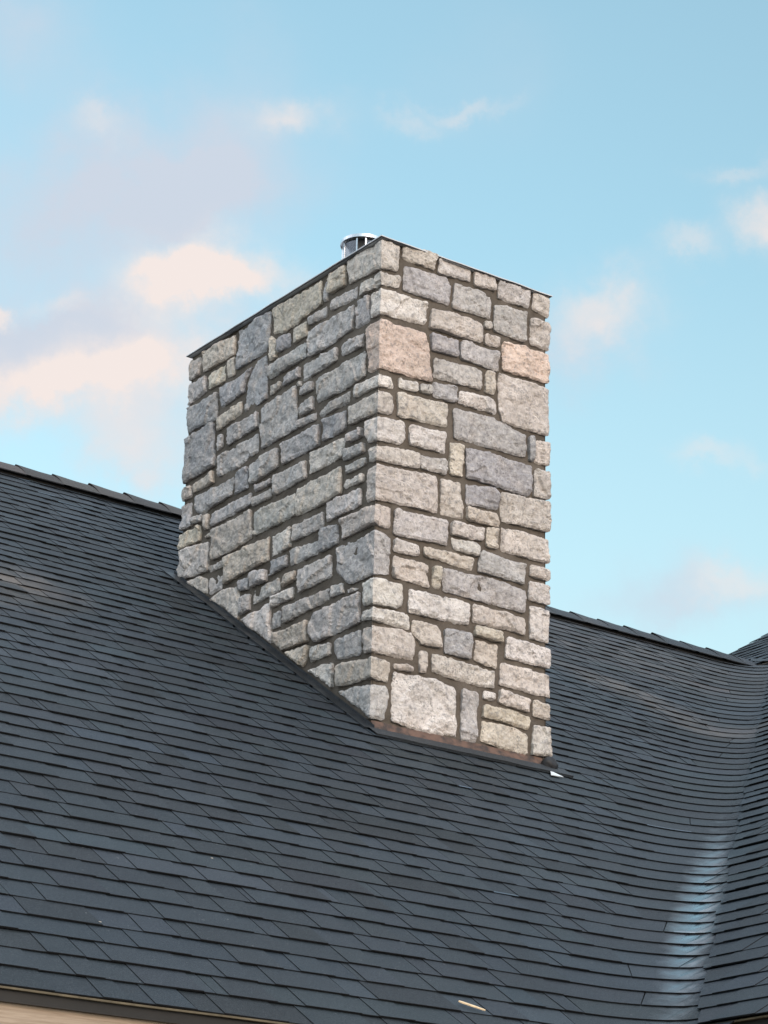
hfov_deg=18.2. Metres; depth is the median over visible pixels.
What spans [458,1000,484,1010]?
wood splinter
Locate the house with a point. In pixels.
(322, 701)
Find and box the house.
[0,233,767,1023]
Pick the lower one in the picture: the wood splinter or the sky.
the wood splinter
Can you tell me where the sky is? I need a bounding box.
[0,0,767,653]

